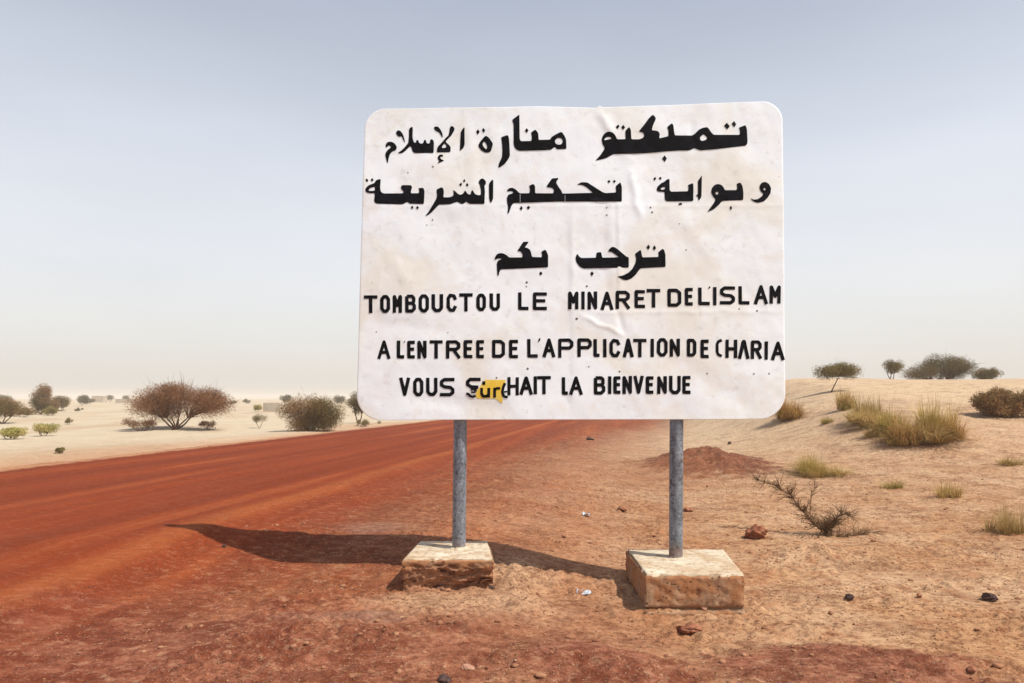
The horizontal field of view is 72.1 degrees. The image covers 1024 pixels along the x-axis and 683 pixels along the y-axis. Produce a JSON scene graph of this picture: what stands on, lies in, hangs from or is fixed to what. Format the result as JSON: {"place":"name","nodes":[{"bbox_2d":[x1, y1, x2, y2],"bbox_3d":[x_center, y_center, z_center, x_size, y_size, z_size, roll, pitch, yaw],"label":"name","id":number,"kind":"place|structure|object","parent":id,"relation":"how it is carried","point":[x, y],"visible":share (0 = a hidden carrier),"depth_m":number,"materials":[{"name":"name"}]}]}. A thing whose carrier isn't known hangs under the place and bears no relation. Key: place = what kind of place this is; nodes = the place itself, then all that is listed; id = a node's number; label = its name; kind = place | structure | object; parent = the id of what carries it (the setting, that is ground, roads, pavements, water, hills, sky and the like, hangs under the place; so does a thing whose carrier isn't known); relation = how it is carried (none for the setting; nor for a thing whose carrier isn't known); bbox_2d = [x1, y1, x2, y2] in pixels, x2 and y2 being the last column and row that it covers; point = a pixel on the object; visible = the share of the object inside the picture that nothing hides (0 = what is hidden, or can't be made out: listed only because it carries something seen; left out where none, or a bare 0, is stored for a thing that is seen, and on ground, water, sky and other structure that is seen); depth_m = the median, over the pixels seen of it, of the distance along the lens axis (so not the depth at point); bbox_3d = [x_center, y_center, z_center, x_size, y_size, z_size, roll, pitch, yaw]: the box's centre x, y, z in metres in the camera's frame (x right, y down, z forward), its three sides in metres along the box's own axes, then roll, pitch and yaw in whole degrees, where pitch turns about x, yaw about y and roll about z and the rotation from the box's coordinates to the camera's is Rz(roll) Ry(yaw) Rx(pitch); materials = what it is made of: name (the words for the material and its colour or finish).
{"place":"outdoors","nodes":[
{"label":"outdoors","id":0,"kind":"place"},
{"bbox_2d":[0,420,557,606],"bbox_3d":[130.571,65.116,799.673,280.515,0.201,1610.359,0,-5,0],"label":"dirt road","id":1,"kind":"structure","parent":0,"point":[60,524],"depth_m":8.23,"materials":[{"name":"soil"}]},
{"bbox_2d":[0,378,1023,682],"bbox_3d":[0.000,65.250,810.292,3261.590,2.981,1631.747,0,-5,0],"label":"sand ground","id":2,"kind":"structure","parent":0,"point":[310,578],"depth_m":5.33,"materials":[{"name":"beige sand"}]},
{"bbox_2d":[0,394,11,400],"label":"grey bush","id":3,"kind":"object","parent":2,"relation":"on","point":[7,396],"visible":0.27,"depth_m":112.36,"materials":[{"name":"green plant"}]},
{"bbox_2d":[0,396,25,422],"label":"leafy shrub","id":4,"kind":"object","parent":2,"relation":"on","point":[9,408],"visible":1,"depth_m":38.49,"materials":[{"name":"brown plant"}]},
{"bbox_2d":[0,426,28,438],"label":"yellow shrub","id":5,"kind":"object","parent":2,"relation":"on","point":[11,432],"visible":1,"depth_m":22.63,"materials":[{"name":"green plant"}]},
{"bbox_2d":[17,407,38,416],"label":"shrub","id":6,"kind":"object","parent":2,"relation":"on","point":[28,411],"visible":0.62,"depth_m":48.43,"materials":[{"name":"brown plant"}]},
{"bbox_2d":[28,383,60,414],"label":"green tree","id":7,"kind":"object","parent":2,"relation":"on","point":[41,401],"visible":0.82,"depth_m":56.28,"materials":[{"name":"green plant"}]},
{"bbox_2d":[32,422,60,435],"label":"yellow shrub","id":8,"kind":"object","parent":2,"relation":"on","point":[40,428],"visible":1,"depth_m":25.38,"materials":[{"name":"green plant"}]},
{"bbox_2d":[40,406,57,415],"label":"shrub","id":9,"kind":"object","parent":2,"relation":"on","point":[50,409],"visible":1,"depth_m":51.63,"materials":[{"name":"plant"}]},
{"bbox_2d":[54,447,64,452],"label":"shrub","id":10,"kind":"object","parent":2,"relation":"on","point":[59,450],"visible":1,"depth_m":16.17,"materials":[{"name":"green plant"}]},
{"bbox_2d":[50,395,71,410],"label":"grey bush","id":11,"kind":"object","parent":2,"relation":"on","point":[63,401],"visible":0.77,"depth_m":76.61,"materials":[{"name":"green plant"}]},
{"bbox_2d":[64,417,73,424],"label":"shrub","id":12,"kind":"object","parent":2,"relation":"on","point":[68,420],"visible":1,"depth_m":35.40,"materials":[{"name":"plant"}]},
{"bbox_2d":[76,394,89,404],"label":"grey bush","id":13,"kind":"object","parent":2,"relation":"on","point":[83,399],"visible":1,"depth_m":117.85,"materials":[{"name":"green plant"}]},
{"bbox_2d":[92,396,106,401],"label":"mud house","id":14,"kind":"structure","parent":2,"relation":"on","point":[100,399],"depth_m":159.51,"materials":[{"name":"brick"}]},
{"bbox_2d":[107,395,114,401],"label":"grey bush","id":15,"kind":"object","parent":2,"relation":"on","point":[110,397],"visible":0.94,"depth_m":179.00,"materials":[{"name":"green plant"}]},
{"bbox_2d":[115,399,135,402],"bbox_3d":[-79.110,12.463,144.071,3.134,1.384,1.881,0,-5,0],"label":"mud house","id":16,"kind":"structure","parent":2,"relation":"on","point":[120,400],"depth_m":143.16,"materials":[{"name":"brick"}]},
{"bbox_2d":[121,416,156,430],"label":"shrub","id":17,"kind":"object","parent":2,"relation":"on","point":[147,423],"visible":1,"depth_m":27.89,"materials":[{"name":"brown plant"}]},
{"bbox_2d":[122,372,236,429],"bbox_3d":[-13.453,2.421,28.782,4.736,2.485,2.806,0,-5,0],"label":"acacia shrub","id":18,"kind":"object","parent":2,"relation":"on","point":[165,400],"visible":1,"depth_m":28.29,"materials":[{"name":"brown plant"}]},
{"bbox_2d":[197,420,216,429],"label":"shrub","id":19,"kind":"object","parent":2,"relation":"on","point":[208,424],"visible":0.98,"depth_m":28.84,"materials":[{"name":"brown plant"}]},
{"bbox_2d":[253,403,262,410],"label":"yellow shrub","id":20,"kind":"object","parent":2,"relation":"on","point":[256,407],"visible":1,"depth_m":67.98,"materials":[{"name":"green plant"}]},
{"bbox_2d":[252,413,267,427],"bbox_3d":[-10.914,3.435,30.439,0.622,0.744,0.732,-3,-5,32],"label":"sapling","id":21,"kind":"object","parent":2,"relation":"on","point":[257,418],"visible":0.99,"depth_m":30.37,"materials":[{"name":"plant"}]},
{"bbox_2d":[263,403,281,411],"bbox_3d":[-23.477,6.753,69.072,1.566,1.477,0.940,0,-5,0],"label":"mud house","id":22,"kind":"structure","parent":2,"relation":"on","point":[270,407],"depth_m":68.63,"materials":[{"name":"brick"}]},
{"bbox_2d":[277,394,292,403],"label":"grey bush","id":23,"kind":"object","parent":2,"relation":"on","point":[286,397],"visible":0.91,"depth_m":122.02,"materials":[{"name":"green plant"}]},
{"bbox_2d":[275,389,346,431],"bbox_3d":[-8.003,2.896,28.075,2.775,2.333,2.253,-3,-5,31],"label":"leafy shrub","id":24,"kind":"object","parent":2,"relation":"on","point":[311,414],"visible":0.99,"depth_m":27.88,"materials":[{"name":"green plant"}]},
{"bbox_2d":[333,394,345,405],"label":"grey bush","id":25,"kind":"object","parent":2,"relation":"on","point":[339,399],"visible":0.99,"depth_m":120.79,"materials":[{"name":"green plant"}]},
{"bbox_2d":[344,391,362,419],"bbox_3d":[-7.413,3.079,33.822,1.288,1.831,1.088,0,-5,0],"label":"green tree","id":26,"kind":"object","parent":2,"relation":"on","point":[353,401],"visible":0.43,"depth_m":33.65,"materials":[{"name":"green plant"}]},
{"bbox_2d":[356,419,380,426],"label":"shrub","id":27,"kind":"object","parent":2,"relation":"on","point":[366,422],"visible":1,"depth_m":32.23,"materials":[{"name":"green plant"}]},
{"bbox_2d":[439,673,451,682],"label":"stone","id":28,"kind":"object","parent":2,"relation":"on","point":[444,678],"visible":1,"depth_m":3.15,"materials":[{"name":"grey stone"}]},
{"bbox_2d":[461,664,474,669],"bbox_3d":[-0.206,1.535,3.310,0.067,0.028,0.048,12,-8,-4],"label":"stone","id":29,"kind":"object","parent":2,"relation":"on","point":[467,667],"visible":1,"depth_m":3.30,"materials":[{"name":"beige stone"}]},
{"bbox_2d":[0,476,1023,682],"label":"earth clods","id":30,"kind":"object","parent":2,"relation":"on","point":[543,675],"visible":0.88,"depth_m":3.79,"materials":[{"name":"brown soil"}]},
{"bbox_2d":[357,102,784,616],"bbox_3d":[0.422,0.086,4.918,3.033,3.633,0.847,0,-5,0],"label":"road sign","id":31,"kind":"object","parent":2,"relation":"on","point":[566,263],"visible":0.98,"depth_m":4.99,"materials":[{"name":"white metal"}]},
{"bbox_2d":[576,589,591,594],"bbox_3d":[0.478,1.665,4.691,0.102,0.022,0.089,0,-5,0],"label":"crumpled wrapper","id":32,"kind":"object","parent":2,"relation":"on","point":[587,592],"visible":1,"depth_m":4.67,"materials":[{"name":"plastic"}]},
{"bbox_2d":[617,506,627,510],"bbox_3d":[1.278,1.948,8.172,0.132,0.057,0.134,12,-15,-12],"label":"dirt clod","id":33,"kind":"object","parent":2,"relation":"on","point":[621,508],"visible":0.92,"depth_m":8.15,"materials":[{"name":"brown soil"}]},
{"bbox_2d":[683,507,692,511],"bbox_3d":[2.087,2.002,8.374,0.135,0.062,0.146,9,-5,-5],"label":"dirt clod","id":34,"kind":"object","parent":2,"relation":"on","point":[685,509],"visible":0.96,"depth_m":8.33,"materials":[{"name":"brown soil"}]},
{"bbox_2d":[675,622,702,633],"bbox_3d":[1.036,1.681,4.117,0.157,0.077,0.133,5,-14,-10],"label":"dirt clod","id":35,"kind":"object","parent":2,"relation":"on","point":[692,628],"visible":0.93,"depth_m":4.08,"materials":[{"name":"brown soil"}]},
{"bbox_2d":[744,524,767,538],"bbox_3d":[2.353,1.857,6.789,0.232,0.175,0.199,-11,-1,32],"label":"dirt clod","id":36,"kind":"object","parent":2,"relation":"on","point":[755,531],"visible":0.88,"depth_m":6.74,"materials":[{"name":"brown soil"}]},
{"bbox_2d":[774,393,806,419],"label":"grass tuft","id":37,"kind":"object","parent":2,"relation":"on","point":[786,412],"visible":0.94,"depth_m":20.42,"materials":[{"name":"beige plant"}]},
{"bbox_2d":[745,464,885,537],"bbox_3d":[3.040,1.639,7.013,1.360,0.807,0.539,-1,-5,13],"label":"thorn branch","id":38,"kind":"object","parent":2,"relation":"on","point":[826,525],"visible":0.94,"depth_m":6.98,"materials":[{"name":"brown plant"}]},
{"bbox_2d":[777,451,862,477],"bbox_3d":[5.127,2.014,11.756,1.760,0.466,1.525,0,-5,0],"label":"grass tuft","id":39,"kind":"object","parent":2,"relation":"on","point":[807,469],"visible":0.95,"depth_m":11.63,"materials":[{"name":"plant"}]},
{"bbox_2d":[815,417,834,423],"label":"grass tuft","id":40,"kind":"object","parent":2,"relation":"on","point":[825,421],"visible":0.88,"depth_m":18.05,"materials":[{"name":"plant"}]},
{"bbox_2d":[812,358,864,391],"bbox_3d":[11.489,1.203,24.819,1.825,1.300,1.156,0,-5,0],"label":"flat acacia","id":41,"kind":"object","parent":2,"relation":"on","point":[842,369],"visible":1,"depth_m":24.68,"materials":[{"name":"green plant"}]},
{"bbox_2d":[831,386,857,409],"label":"grass tuft","id":42,"kind":"object","parent":2,"relation":"on","point":[843,404],"visible":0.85,"depth_m":19.61,"materials":[{"name":"plant"}]},
{"bbox_2d":[845,593,853,599],"bbox_3d":[2.255,1.705,4.704,0.060,0.043,0.064,3,-12,5],"label":"stone","id":43,"kind":"object","parent":2,"relation":"on","point":[848,596],"visible":1,"depth_m":4.69,"materials":[{"name":"grey stone"}]},
{"bbox_2d":[833,401,883,427],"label":"grass tuft","id":44,"kind":"object","parent":2,"relation":"on","point":[864,420],"visible":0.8,"depth_m":16.02,"materials":[{"name":"plant"}]},
{"bbox_2d":[834,394,891,422],"bbox_3d":[8.539,1.587,17.119,1.771,0.767,1.616,0,-5,0],"label":"grass tuft","id":45,"kind":"object","parent":2,"relation":"on","point":[857,410],"visible":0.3,"depth_m":17.07,"materials":[{"name":"plant"}]},
{"bbox_2d":[856,425,886,437],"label":"grass tuft","id":46,"kind":"object","parent":2,"relation":"on","point":[869,434],"visible":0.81,"depth_m":14.80,"materials":[{"name":"plant"}]},
{"bbox_2d":[860,403,907,434],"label":"grass tuft","id":47,"kind":"object","parent":2,"relation":"on","point":[882,421],"visible":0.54,"depth_m":14.76,"materials":[{"name":"plant"}]},
{"bbox_2d":[870,477,906,489],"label":"grass tuft","id":48,"kind":"object","parent":2,"relation":"on","point":[893,485],"visible":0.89,"depth_m":10.11,"materials":[{"name":"green plant"}]},
{"bbox_2d":[881,359,905,378],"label":"tree","id":49,"kind":"object","parent":2,"relation":"on","point":[891,367],"visible":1,"depth_m":41.80,"materials":[{"name":"green plant"}]},
{"bbox_2d":[871,416,936,445],"bbox_3d":[7.805,1.724,14.097,1.609,0.675,1.562,0,-5,0],"label":"grass tuft","id":50,"kind":"object","parent":2,"relation":"on","point":[900,439],"visible":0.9,"depth_m":13.84,"materials":[{"name":"plant"}]},
{"bbox_2d":[858,412,990,442],"bbox_3d":[8.275,1.645,14.037,3.030,0.714,2.658,0,-5,0],"label":"grass tuft","id":51,"kind":"object","parent":2,"relation":"on","point":[929,437],"visible":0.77,"depth_m":13.76,"materials":[{"name":"plant"}]},
{"bbox_2d":[906,392,970,432],"bbox_3d":[8.588,1.434,14.362,1.547,1.011,1.633,0,-5,0],"label":"grass tuft","id":52,"kind":"object","parent":2,"relation":"on","point":[933,412],"visible":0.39,"depth_m":14.23,"materials":[{"name":"beige plant"}]},
{"bbox_2d":[898,352,981,379],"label":"dark thicket","id":53,"kind":"object","parent":2,"relation":"on","point":[953,368],"visible":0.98,"depth_m":43.70,"materials":[{"name":"green plant"}]},
{"bbox_2d":[924,478,976,498],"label":"grass tuft","id":54,"kind":"object","parent":2,"relation":"on","point":[946,493],"visible":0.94,"depth_m":9.23,"materials":[{"name":"plant"}]},
{"bbox_2d":[926,416,982,439],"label":"grass tuft","id":55,"kind":"object","parent":2,"relation":"on","point":[960,433],"visible":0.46,"depth_m":13.93,"materials":[{"name":"beige plant"}]},
{"bbox_2d":[966,665,976,672],"bbox_3d":[2.223,1.585,3.402,0.046,0.031,0.045,1,-5,-11],"label":"stone","id":56,"kind":"object","parent":2,"relation":"on","point":[971,668],"visible":1,"depth_m":3.40,"materials":[{"name":"brown stone"}]},
{"bbox_2d":[971,367,1004,378],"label":"dark bush","id":57,"kind":"object","parent":2,"relation":"on","point":[991,373],"visible":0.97,"depth_m":42.67,"materials":[{"name":"green plant"}]},
{"bbox_2d":[981,592,997,601],"bbox_3d":[3.183,1.707,4.693,0.103,0.067,0.105,9,0,35],"label":"stone","id":58,"kind":"object","parent":2,"relation":"on","point":[988,597],"visible":1,"depth_m":4.67,"materials":[{"name":"grey stone"}]},
{"bbox_2d":[965,385,1023,417],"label":"bush","id":59,"kind":"object","parent":2,"relation":"on","point":[995,402],"visible":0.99,"depth_m":17.12,"materials":[{"name":"brown plant"}]},
{"bbox_2d":[972,498,1023,534],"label":"grass tuft","id":60,"kind":"object","parent":2,"relation":"on","point":[1004,526],"visible":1,"depth_m":6.96,"materials":[{"name":"plant"}]},
{"bbox_2d":[988,453,1023,465],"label":"grass tuft","id":61,"kind":"object","parent":2,"relation":"on","point":[1007,462],"visible":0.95,"depth_m":11.82,"materials":[{"name":"plant"}]},
{"bbox_2d":[0,446,1023,682],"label":"grit","id":62,"kind":"object","parent":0,"point":[501,678],"visible":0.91,"depth_m":4.25,"materials":[{"name":"brown gravel"}]},
{"bbox_2d":[0,0,1023,398],"label":"sky","id":63,"kind":"structure","parent":0,"point":[181,181],"materials":[{"name":"grey"}]}
]}

